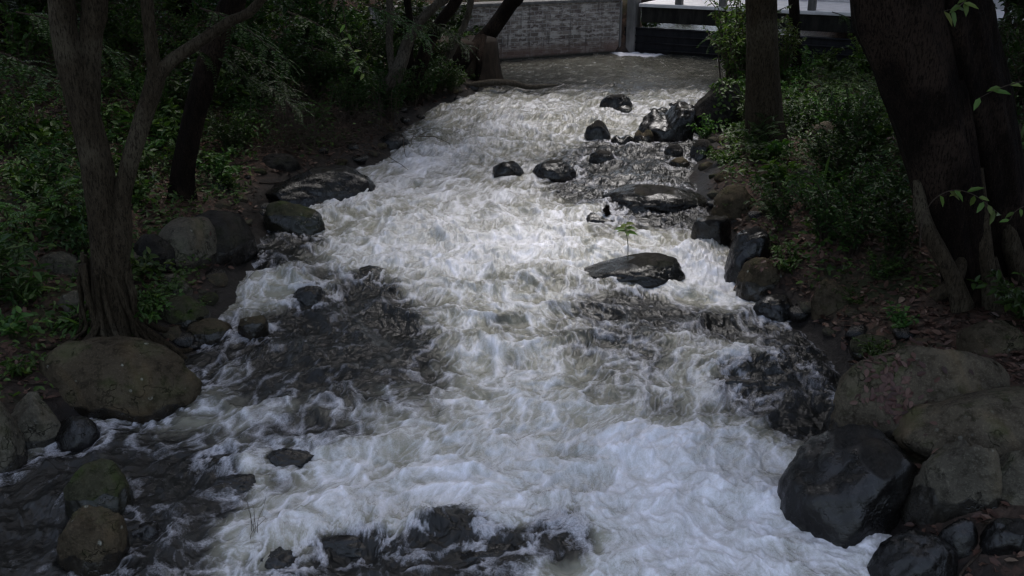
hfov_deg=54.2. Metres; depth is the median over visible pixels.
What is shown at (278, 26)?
plant
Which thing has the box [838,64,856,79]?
plant
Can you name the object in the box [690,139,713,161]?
rock
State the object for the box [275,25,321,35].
plant
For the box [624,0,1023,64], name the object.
sluice bridge
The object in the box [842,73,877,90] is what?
fern
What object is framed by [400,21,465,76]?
bush
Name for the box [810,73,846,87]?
plant
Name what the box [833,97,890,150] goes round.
plant
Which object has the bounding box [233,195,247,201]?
stone
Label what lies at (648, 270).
boulder
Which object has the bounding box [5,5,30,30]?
plant
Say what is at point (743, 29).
bush
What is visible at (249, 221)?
stone
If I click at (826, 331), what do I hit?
stone
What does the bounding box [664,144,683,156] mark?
rock
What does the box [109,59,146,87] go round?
plant
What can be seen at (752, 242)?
boulder
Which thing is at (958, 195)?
leafy shoot
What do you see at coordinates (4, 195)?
plant
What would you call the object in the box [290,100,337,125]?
fern
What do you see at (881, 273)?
bush
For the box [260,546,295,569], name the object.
rock
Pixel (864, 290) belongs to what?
fallen leaves
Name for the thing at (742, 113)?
plant
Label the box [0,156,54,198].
plant
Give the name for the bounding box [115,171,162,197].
plant
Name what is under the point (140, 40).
bush
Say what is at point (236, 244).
boulder
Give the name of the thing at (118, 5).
plant
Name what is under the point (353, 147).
stone
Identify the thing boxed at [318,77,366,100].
plant
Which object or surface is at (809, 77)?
plant
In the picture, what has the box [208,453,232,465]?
rock
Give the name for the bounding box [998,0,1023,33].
bush
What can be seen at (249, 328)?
rock
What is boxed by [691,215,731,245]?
boulder
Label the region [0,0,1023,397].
ground cover
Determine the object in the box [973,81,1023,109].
leafy shoot
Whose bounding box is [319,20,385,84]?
bush
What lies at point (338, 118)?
dry brush
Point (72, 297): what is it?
rock
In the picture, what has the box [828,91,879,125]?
plant
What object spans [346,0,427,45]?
bush
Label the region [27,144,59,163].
plant
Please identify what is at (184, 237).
boulder
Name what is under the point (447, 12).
leaning tree
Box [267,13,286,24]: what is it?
plant
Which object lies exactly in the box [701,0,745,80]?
bush
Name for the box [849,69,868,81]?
plant
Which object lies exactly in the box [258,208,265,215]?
stone
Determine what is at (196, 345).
stone
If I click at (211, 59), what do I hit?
leaning tree
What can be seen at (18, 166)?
plant
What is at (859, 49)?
bush
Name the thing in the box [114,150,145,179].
plant
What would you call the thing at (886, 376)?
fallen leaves
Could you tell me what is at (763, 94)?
slender tree
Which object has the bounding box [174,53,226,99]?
plant
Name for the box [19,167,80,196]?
plant
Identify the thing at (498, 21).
leaning tree
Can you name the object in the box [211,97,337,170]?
dry brush
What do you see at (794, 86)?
plant
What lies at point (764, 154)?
plant
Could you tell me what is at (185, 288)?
rock
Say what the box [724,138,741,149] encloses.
plant
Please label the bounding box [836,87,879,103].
fern
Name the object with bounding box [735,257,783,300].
boulder
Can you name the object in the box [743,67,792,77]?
plant
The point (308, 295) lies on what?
boulder
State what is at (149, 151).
plant
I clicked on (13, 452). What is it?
boulder
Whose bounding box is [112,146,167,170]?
plant
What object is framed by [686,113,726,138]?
plant
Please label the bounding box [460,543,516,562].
boulder
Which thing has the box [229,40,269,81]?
plant
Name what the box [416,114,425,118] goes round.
stone
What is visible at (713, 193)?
stone
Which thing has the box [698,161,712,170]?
stone
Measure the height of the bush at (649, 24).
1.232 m
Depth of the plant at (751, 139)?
17.09 m
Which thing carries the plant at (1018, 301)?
on the ground at (830, 346)
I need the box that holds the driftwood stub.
[602,205,610,216]
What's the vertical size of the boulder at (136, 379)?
1.162 m
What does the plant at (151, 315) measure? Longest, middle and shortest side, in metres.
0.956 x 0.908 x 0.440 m
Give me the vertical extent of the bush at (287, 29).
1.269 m
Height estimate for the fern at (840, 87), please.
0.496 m
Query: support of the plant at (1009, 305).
on the ground at (830, 346)
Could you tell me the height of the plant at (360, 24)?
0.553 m
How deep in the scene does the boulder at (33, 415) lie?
9.64 m
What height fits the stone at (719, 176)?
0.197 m
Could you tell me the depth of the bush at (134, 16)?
20.83 m
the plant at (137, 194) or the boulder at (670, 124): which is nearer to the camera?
the plant at (137, 194)
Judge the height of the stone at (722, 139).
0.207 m
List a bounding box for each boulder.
[0,401,27,472]
[11,391,60,449]
[38,251,80,275]
[39,335,202,423]
[56,505,129,575]
[63,458,134,517]
[133,234,175,274]
[158,216,216,271]
[158,295,210,329]
[186,318,232,344]
[195,210,257,265]
[262,153,301,171]
[263,201,324,234]
[265,165,375,206]
[292,285,325,305]
[322,535,365,558]
[358,265,383,276]
[380,133,409,149]
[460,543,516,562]
[493,161,523,177]
[532,159,575,182]
[583,252,684,288]
[586,212,612,222]
[599,94,632,109]
[602,184,706,212]
[638,101,695,141]
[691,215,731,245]
[694,80,741,133]
[710,184,755,223]
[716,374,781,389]
[724,226,769,283]
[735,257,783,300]
[753,295,792,321]
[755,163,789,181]
[777,424,917,548]
[809,121,837,140]
[828,345,1009,448]
[867,529,957,575]
[892,386,1023,460]
[901,439,1002,525]
[956,319,1023,355]
[1000,450,1023,504]
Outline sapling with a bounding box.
[615,222,636,259]
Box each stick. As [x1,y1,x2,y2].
[0,378,58,388]
[259,182,278,183]
[864,316,894,323]
[891,314,948,340]
[958,549,981,575]
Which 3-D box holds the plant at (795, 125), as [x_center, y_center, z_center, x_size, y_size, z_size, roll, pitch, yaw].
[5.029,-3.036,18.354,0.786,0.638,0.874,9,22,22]
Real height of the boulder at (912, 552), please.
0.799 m
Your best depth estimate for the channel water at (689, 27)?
34.72 m
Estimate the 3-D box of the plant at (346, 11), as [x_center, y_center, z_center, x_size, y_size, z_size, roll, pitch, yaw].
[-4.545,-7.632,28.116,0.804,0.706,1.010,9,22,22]
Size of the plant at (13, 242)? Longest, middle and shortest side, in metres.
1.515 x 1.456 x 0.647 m
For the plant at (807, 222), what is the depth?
13.07 m
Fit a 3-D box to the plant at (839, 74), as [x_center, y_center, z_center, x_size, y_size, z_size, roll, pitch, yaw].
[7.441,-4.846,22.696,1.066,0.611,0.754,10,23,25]
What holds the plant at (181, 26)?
on the ground at (830, 346)
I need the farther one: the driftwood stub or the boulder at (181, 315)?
the driftwood stub
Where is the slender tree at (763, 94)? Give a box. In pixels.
[739,0,787,153]
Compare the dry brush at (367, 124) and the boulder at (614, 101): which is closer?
the dry brush at (367, 124)
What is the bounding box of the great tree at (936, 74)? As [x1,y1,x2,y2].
[850,0,1023,312]
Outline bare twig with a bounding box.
[246,497,265,538]
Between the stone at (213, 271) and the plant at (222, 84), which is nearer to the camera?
the stone at (213, 271)
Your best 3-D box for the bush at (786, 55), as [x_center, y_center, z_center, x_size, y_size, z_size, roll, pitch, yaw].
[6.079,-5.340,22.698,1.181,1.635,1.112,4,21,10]
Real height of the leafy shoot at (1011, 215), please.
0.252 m
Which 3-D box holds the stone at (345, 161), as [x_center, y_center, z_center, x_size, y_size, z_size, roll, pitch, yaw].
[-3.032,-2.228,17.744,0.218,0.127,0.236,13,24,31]
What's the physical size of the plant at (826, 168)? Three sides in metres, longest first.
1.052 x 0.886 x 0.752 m
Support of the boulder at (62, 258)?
on the ground at (830, 346)
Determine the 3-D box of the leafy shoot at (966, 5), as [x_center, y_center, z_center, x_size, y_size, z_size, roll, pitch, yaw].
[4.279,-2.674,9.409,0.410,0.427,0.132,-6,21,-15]
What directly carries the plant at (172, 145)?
on the ground at (830, 346)
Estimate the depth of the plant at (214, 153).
16.37 m
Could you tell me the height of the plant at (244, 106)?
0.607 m
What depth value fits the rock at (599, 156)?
18.21 m
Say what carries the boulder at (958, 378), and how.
on the ground at (830, 346)
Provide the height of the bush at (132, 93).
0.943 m
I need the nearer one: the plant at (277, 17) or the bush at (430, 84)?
the bush at (430, 84)
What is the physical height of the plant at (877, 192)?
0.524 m
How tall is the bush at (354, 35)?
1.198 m
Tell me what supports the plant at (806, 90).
on the ground at (830, 346)
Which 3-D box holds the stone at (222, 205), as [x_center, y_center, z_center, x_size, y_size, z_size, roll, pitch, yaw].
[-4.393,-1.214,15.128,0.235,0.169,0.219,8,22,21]
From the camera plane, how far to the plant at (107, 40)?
20.42 m
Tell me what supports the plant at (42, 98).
on the ground at (830, 346)
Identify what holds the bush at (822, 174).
on the ground at (830, 346)
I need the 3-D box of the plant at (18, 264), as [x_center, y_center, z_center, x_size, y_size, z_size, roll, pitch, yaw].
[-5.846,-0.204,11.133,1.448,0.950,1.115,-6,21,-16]
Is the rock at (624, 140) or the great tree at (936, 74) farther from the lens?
the rock at (624, 140)
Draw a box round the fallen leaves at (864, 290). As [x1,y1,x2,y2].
[0,0,1023,575]
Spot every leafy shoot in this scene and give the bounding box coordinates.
[340,0,364,80]
[919,187,999,247]
[944,0,977,26]
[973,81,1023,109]
[1000,206,1023,221]
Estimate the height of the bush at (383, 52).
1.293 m
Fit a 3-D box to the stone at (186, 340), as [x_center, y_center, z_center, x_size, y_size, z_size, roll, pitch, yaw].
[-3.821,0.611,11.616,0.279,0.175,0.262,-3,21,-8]
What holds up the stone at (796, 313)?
in the water at (482, 362)
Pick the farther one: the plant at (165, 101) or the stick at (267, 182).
the plant at (165, 101)
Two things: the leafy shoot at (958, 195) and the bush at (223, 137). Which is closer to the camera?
the leafy shoot at (958, 195)
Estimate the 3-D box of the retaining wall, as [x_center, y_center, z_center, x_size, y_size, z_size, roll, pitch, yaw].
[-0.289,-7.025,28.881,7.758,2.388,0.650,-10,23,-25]
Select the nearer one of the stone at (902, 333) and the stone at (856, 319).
the stone at (902, 333)
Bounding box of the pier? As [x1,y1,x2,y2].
[436,35,503,85]
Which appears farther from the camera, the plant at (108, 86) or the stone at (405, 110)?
the stone at (405, 110)
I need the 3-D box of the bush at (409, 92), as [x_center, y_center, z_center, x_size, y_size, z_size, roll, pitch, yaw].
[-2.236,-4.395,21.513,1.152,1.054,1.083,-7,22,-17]
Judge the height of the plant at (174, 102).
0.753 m
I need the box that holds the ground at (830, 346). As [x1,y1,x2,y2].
[0,0,1023,575]
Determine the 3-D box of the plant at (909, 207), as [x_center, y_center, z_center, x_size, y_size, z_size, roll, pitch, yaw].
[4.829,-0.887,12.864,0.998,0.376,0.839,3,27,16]
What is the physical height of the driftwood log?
0.524 m
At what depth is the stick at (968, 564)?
7.84 m
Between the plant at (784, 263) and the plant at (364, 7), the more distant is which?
the plant at (364, 7)
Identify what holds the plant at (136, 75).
on the ground at (830, 346)
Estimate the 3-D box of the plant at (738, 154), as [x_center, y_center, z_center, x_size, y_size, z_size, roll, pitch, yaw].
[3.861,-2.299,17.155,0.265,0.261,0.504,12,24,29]
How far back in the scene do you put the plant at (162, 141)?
16.51 m
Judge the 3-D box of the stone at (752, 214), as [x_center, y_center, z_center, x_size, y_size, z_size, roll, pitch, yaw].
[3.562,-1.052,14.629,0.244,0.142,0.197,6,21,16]
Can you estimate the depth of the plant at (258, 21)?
24.00 m
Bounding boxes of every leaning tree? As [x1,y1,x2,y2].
[167,0,313,201]
[288,0,479,114]
[400,0,462,106]
[437,0,522,80]
[441,0,473,77]
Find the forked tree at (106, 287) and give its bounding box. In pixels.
[0,0,265,359]
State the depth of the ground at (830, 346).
13.17 m
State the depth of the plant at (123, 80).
18.39 m
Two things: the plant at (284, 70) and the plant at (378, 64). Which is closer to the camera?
the plant at (284, 70)
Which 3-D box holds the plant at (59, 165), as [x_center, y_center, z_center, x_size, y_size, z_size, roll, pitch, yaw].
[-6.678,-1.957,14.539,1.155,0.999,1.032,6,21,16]
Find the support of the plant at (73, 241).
on the ground at (830, 346)
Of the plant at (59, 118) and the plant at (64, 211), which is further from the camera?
the plant at (59, 118)
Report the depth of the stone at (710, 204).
15.79 m
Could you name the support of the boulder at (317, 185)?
on the ground at (830, 346)
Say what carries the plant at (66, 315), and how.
on the ground at (830, 346)
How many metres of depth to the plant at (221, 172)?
15.89 m
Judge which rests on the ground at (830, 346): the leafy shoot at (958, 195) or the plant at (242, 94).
the plant at (242, 94)
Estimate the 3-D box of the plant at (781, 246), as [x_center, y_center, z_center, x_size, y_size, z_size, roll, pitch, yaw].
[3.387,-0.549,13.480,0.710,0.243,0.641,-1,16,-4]
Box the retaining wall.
[368,0,622,60]
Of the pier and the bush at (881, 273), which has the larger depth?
the pier
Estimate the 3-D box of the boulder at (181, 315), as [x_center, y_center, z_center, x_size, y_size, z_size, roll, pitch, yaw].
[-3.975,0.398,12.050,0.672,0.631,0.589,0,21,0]
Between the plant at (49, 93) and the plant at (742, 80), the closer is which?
the plant at (49, 93)
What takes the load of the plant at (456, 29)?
on the ground at (830, 346)
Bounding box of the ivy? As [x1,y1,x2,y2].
[706,76,744,122]
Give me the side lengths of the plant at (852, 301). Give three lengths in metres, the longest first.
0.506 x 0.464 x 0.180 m
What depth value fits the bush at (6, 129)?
15.60 m
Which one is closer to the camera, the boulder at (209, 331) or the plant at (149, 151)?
the boulder at (209, 331)
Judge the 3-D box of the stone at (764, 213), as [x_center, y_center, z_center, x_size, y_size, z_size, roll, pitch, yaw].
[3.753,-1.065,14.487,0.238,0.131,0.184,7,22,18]
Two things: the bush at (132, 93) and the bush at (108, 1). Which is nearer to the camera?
the bush at (132, 93)
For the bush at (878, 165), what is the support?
on the ground at (830, 346)
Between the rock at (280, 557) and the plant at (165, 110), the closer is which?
the rock at (280, 557)
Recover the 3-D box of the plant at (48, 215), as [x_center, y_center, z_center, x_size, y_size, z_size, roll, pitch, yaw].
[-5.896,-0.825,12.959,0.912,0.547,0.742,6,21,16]
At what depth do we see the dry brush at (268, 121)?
18.03 m
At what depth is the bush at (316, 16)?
22.94 m
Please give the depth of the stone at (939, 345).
10.36 m
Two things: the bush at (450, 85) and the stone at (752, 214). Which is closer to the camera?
the stone at (752, 214)
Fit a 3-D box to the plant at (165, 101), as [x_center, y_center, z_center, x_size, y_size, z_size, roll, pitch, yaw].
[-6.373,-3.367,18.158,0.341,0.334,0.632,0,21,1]
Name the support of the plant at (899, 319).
on the ground at (830, 346)
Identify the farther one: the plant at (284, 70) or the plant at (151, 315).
the plant at (284, 70)
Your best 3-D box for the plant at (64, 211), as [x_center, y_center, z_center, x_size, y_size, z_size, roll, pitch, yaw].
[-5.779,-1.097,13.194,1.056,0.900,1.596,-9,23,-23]
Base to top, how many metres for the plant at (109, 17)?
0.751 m
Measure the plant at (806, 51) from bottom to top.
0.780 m
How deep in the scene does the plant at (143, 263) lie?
12.43 m
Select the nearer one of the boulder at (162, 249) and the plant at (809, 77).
the boulder at (162, 249)
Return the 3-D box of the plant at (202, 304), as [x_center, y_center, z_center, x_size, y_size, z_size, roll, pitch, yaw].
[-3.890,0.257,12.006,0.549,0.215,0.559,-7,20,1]
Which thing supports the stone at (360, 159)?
on the ground at (830, 346)
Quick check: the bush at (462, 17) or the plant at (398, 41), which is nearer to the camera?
the plant at (398, 41)
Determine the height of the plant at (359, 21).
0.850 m
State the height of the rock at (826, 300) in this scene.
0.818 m
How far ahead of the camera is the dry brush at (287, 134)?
17.62 m
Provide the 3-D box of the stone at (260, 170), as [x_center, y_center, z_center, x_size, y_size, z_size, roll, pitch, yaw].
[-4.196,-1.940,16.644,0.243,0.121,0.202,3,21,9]
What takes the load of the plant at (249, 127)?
on the ground at (830, 346)
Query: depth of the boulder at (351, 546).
8.31 m
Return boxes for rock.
[55,416,99,451]
[56,290,85,314]
[131,252,150,273]
[131,521,158,540]
[160,273,192,294]
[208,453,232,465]
[213,473,255,492]
[238,315,268,339]
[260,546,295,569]
[266,448,314,467]
[584,120,610,140]
[589,150,613,162]
[611,135,632,144]
[616,105,632,112]
[633,129,653,141]
[650,107,667,112]
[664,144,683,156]
[669,157,689,166]
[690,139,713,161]
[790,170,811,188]
[811,278,850,319]
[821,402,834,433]
[849,334,885,359]
[938,518,978,559]
[979,517,1023,555]
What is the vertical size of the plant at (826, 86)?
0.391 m
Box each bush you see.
[0,2,51,72]
[0,86,59,152]
[14,0,76,30]
[76,0,114,7]
[76,0,187,55]
[102,68,186,110]
[113,16,202,74]
[130,51,238,108]
[156,21,259,76]
[183,0,273,63]
[202,11,318,103]
[204,108,255,150]
[232,16,318,76]
[270,0,357,56]
[278,30,358,99]
[291,23,379,73]
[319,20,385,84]
[328,72,383,118]
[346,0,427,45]
[359,66,411,121]
[363,25,424,73]
[381,59,433,107]
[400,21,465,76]
[404,53,453,102]
[414,0,467,35]
[426,59,464,93]
[430,0,472,27]
[438,59,462,94]
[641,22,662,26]
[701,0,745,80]
[708,0,792,84]
[749,168,812,230]
[776,163,842,210]
[778,14,806,78]
[782,93,828,135]
[785,163,911,257]
[786,162,885,240]
[799,79,886,163]
[800,124,870,178]
[810,48,831,63]
[842,143,910,213]
[846,85,886,121]
[847,31,862,55]
[848,247,912,282]
[861,185,918,266]
[994,3,1023,53]
[997,21,1023,119]
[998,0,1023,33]
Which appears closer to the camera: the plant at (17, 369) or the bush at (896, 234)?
the plant at (17, 369)
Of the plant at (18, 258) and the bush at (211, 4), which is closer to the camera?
the plant at (18, 258)
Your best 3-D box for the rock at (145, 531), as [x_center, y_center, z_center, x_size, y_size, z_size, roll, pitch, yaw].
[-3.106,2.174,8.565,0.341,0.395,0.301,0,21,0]
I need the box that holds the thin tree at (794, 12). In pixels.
[696,0,853,71]
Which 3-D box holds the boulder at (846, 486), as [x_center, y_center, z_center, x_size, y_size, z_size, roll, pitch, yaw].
[2.895,1.840,8.833,1.218,1.275,1.120,-12,24,-29]
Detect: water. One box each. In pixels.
[0,52,890,575]
[641,7,815,36]
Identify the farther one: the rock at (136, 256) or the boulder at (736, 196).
the boulder at (736, 196)
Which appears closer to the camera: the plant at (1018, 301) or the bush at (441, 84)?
the plant at (1018, 301)
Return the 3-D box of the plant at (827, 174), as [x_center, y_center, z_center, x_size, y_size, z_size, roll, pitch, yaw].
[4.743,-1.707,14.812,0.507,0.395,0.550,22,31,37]
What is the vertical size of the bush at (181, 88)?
1.366 m
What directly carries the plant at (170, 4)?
on the ground at (830, 346)
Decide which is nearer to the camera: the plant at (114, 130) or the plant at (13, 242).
the plant at (13, 242)
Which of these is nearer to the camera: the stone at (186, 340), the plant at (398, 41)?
the stone at (186, 340)
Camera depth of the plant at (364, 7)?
29.23 m
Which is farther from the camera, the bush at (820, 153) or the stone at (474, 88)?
the stone at (474, 88)
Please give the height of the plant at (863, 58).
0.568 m
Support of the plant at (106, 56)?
on the ground at (830, 346)
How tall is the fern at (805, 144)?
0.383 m
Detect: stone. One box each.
[162,326,181,340]
[172,332,194,347]
[190,340,200,349]
[201,292,218,305]
[205,268,224,278]
[205,273,227,286]
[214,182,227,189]
[214,202,231,209]
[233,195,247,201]
[245,219,252,224]
[254,168,266,173]
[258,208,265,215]
[259,203,268,208]
[318,147,329,153]
[335,158,347,164]
[347,143,358,149]
[352,155,367,163]
[397,126,407,130]
[399,107,406,112]
[400,117,409,123]
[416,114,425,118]
[454,95,463,99]
[469,86,478,90]
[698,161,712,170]
[706,200,713,207]
[707,136,716,142]
[707,189,718,197]
[714,172,730,182]
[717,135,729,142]
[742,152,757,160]
[747,211,762,219]
[763,210,769,216]
[788,305,809,321]
[799,301,810,312]
[822,327,836,335]
[844,324,866,339]
[854,317,860,321]
[892,326,915,340]
[932,343,946,347]
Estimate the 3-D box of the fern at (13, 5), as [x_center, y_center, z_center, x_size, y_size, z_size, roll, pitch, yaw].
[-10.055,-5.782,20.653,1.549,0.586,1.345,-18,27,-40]
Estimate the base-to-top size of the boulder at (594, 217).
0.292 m
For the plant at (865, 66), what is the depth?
23.41 m
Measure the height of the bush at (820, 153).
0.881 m
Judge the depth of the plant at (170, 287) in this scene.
12.13 m
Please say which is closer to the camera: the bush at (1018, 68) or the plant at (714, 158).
the bush at (1018, 68)
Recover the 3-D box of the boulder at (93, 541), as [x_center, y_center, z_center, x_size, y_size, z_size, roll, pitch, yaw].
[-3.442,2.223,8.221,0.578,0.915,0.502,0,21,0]
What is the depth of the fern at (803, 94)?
20.66 m
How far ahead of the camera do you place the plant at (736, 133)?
18.07 m
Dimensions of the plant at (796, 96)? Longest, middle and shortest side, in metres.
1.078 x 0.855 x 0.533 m
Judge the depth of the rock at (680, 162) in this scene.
17.89 m
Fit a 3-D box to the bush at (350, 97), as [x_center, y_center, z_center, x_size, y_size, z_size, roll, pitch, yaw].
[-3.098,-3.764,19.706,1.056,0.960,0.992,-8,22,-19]
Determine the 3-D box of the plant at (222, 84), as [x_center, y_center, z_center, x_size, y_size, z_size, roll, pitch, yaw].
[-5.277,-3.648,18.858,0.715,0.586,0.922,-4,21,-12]
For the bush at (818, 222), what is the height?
1.098 m
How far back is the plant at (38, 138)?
15.46 m
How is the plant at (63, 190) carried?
on the ground at (830, 346)
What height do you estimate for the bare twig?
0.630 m
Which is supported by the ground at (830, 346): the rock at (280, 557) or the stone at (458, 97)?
the stone at (458, 97)
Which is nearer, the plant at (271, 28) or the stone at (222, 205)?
the stone at (222, 205)
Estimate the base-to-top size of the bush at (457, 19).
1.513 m
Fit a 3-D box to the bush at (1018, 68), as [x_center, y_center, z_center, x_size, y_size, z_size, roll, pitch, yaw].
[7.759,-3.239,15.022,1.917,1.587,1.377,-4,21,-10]
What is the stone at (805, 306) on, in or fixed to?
on the ground at (830, 346)
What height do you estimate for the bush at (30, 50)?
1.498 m
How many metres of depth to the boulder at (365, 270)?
13.48 m
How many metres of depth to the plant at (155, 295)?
11.71 m
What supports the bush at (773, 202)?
on the ground at (830, 346)
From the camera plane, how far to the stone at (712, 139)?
19.16 m
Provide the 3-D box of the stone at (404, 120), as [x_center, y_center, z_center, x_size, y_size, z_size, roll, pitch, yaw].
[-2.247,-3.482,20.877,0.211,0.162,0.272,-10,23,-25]
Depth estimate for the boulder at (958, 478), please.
8.11 m
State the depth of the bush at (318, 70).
20.38 m
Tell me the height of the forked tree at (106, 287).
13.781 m
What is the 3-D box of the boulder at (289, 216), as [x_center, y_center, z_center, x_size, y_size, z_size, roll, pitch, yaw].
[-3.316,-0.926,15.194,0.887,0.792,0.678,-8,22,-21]
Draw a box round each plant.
[0,99,45,131]
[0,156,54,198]
[0,160,26,182]
[0,188,6,201]
[0,218,55,263]
[0,233,52,304]
[0,244,32,275]
[0,265,58,305]
[0,305,51,339]
[0,352,46,378]
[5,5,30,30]
[8,124,52,151]
[8,124,79,184]
[12,86,53,103]
[13,200,86,241]
[19,109,67,140]
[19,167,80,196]
[23,111,67,135]
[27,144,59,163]
[28,168,86,238]
[39,177,86,221]
[44,203,89,259]
[46,87,104,102]
[47,121,107,150]
[48,300,90,338]
[72,145,157,172]
[77,15,123,37]
[100,109,131,143]
[101,62,129,97]
[101,71,145,91]
[101,96,119,123]
[102,24,124,51]
[102,31,129,69]
[106,127,177,154]
[108,0,126,15]
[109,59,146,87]
[109,107,176,134]
[110,58,162,81]
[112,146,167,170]
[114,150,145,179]
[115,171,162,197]
[118,71,142,91]
[130,246,175,279]
[131,180,160,206]
[133,283,184,323]
[137,270,191,298]
[137,281,163,311]
[152,96,208,145]
[152,104,179,134]
[155,17,204,46]
[159,95,171,108]
[159,139,209,159]
[160,0,195,9]
[162,88,221,116]
[165,15,201,32]
[169,295,211,314]
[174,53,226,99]
[196,147,243,182]
[200,150,232,165]
[208,111,272,144]
[214,177,239,190]
[215,78,250,108]
[216,85,268,117]
[220,82,269,100]
[228,106,263,124]
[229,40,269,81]
[242,22,276,38]
[243,0,288,26]
[266,17,320,44]
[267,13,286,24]
[273,64,294,81]
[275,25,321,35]
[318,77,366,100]
[335,12,373,37]
[339,4,362,23]
[339,20,369,31]
[346,0,370,23]
[362,58,387,76]
[366,55,383,65]
[379,27,424,53]
[452,24,478,34]
[453,70,466,86]
[473,24,484,34]
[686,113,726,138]
[697,145,741,164]
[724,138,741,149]
[726,123,744,140]
[727,82,744,124]
[727,147,745,160]
[730,71,786,91]
[736,114,778,149]
[737,159,805,188]
[738,136,794,162]
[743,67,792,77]
[754,139,795,160]
[769,240,791,249]
[770,241,808,274]
[780,66,798,85]
[781,76,812,99]
[783,110,805,135]
[784,88,825,111]
[784,92,814,118]
[788,54,815,84]
[789,44,822,72]
[793,67,824,79]
[799,217,853,241]
[804,92,850,122]
[804,156,862,195]
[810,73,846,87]
[810,128,838,148]
[815,162,845,179]
[816,46,852,74]
[817,62,860,84]
[817,85,838,95]
[826,93,856,111]
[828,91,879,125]
[832,286,869,304]
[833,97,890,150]
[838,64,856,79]
[845,45,871,74]
[847,196,912,231]
[848,104,895,144]
[849,54,865,71]
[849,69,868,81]
[851,175,906,195]
[851,335,894,357]
[882,300,919,328]
[967,275,1023,313]
[985,269,1023,322]
[1015,100,1023,125]
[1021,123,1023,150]
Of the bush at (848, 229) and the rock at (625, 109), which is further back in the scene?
the rock at (625, 109)
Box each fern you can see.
[0,178,84,238]
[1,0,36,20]
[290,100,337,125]
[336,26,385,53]
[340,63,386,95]
[733,113,800,163]
[744,198,779,214]
[781,87,838,107]
[798,140,871,164]
[803,78,862,100]
[827,130,900,165]
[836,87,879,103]
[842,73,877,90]
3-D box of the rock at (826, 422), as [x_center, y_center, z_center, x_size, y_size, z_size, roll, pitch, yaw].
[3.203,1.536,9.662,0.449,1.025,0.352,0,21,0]
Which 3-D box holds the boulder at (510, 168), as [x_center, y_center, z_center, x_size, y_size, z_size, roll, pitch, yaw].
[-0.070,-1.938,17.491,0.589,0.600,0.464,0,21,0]
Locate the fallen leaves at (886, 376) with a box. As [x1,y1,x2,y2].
[20,186,1015,453]
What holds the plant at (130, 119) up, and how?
on the ground at (830, 346)
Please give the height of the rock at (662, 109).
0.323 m
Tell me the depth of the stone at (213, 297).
12.47 m
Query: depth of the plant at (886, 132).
15.85 m
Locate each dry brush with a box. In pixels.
[207,74,332,147]
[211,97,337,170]
[249,94,381,157]
[250,102,353,164]
[252,78,395,129]
[252,89,359,149]
[283,100,407,169]
[311,75,431,141]
[336,96,449,155]
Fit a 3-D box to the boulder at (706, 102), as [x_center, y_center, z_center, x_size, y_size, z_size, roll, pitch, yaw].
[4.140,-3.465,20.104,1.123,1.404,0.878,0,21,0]
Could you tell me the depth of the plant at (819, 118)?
18.44 m
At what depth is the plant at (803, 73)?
22.91 m
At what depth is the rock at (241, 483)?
9.11 m
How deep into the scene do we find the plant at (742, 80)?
21.65 m
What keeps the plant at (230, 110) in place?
on the ground at (830, 346)
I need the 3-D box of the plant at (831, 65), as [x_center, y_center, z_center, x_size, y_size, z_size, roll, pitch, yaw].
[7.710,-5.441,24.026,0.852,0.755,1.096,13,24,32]
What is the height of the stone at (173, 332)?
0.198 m
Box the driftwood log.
[463,79,557,89]
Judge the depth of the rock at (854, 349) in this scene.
10.95 m
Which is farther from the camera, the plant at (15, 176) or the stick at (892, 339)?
the plant at (15, 176)
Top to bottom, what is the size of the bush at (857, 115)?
1.313 m
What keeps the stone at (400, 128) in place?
on the ground at (830, 346)
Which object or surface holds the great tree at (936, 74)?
on the ground at (830, 346)
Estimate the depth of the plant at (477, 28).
27.97 m
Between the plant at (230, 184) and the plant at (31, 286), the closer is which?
the plant at (31, 286)
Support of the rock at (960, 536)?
on the ground at (830, 346)
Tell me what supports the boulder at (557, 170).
on the ground at (830, 346)
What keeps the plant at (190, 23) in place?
on the ground at (830, 346)
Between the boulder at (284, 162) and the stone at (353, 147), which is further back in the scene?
the stone at (353, 147)
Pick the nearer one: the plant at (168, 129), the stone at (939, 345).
the stone at (939, 345)
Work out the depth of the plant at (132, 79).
18.61 m
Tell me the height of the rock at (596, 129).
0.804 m
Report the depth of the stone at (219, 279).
12.91 m
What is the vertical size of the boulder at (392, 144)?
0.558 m
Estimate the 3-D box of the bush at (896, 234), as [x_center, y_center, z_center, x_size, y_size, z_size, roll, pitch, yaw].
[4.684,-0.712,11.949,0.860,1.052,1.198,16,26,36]
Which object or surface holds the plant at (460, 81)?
on the ground at (830, 346)
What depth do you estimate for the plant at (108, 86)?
18.04 m
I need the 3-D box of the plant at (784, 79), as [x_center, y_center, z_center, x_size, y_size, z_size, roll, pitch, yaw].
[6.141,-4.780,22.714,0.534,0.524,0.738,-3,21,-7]
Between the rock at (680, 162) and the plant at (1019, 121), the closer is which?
the plant at (1019, 121)
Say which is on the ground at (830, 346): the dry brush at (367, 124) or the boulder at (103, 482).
the dry brush at (367, 124)

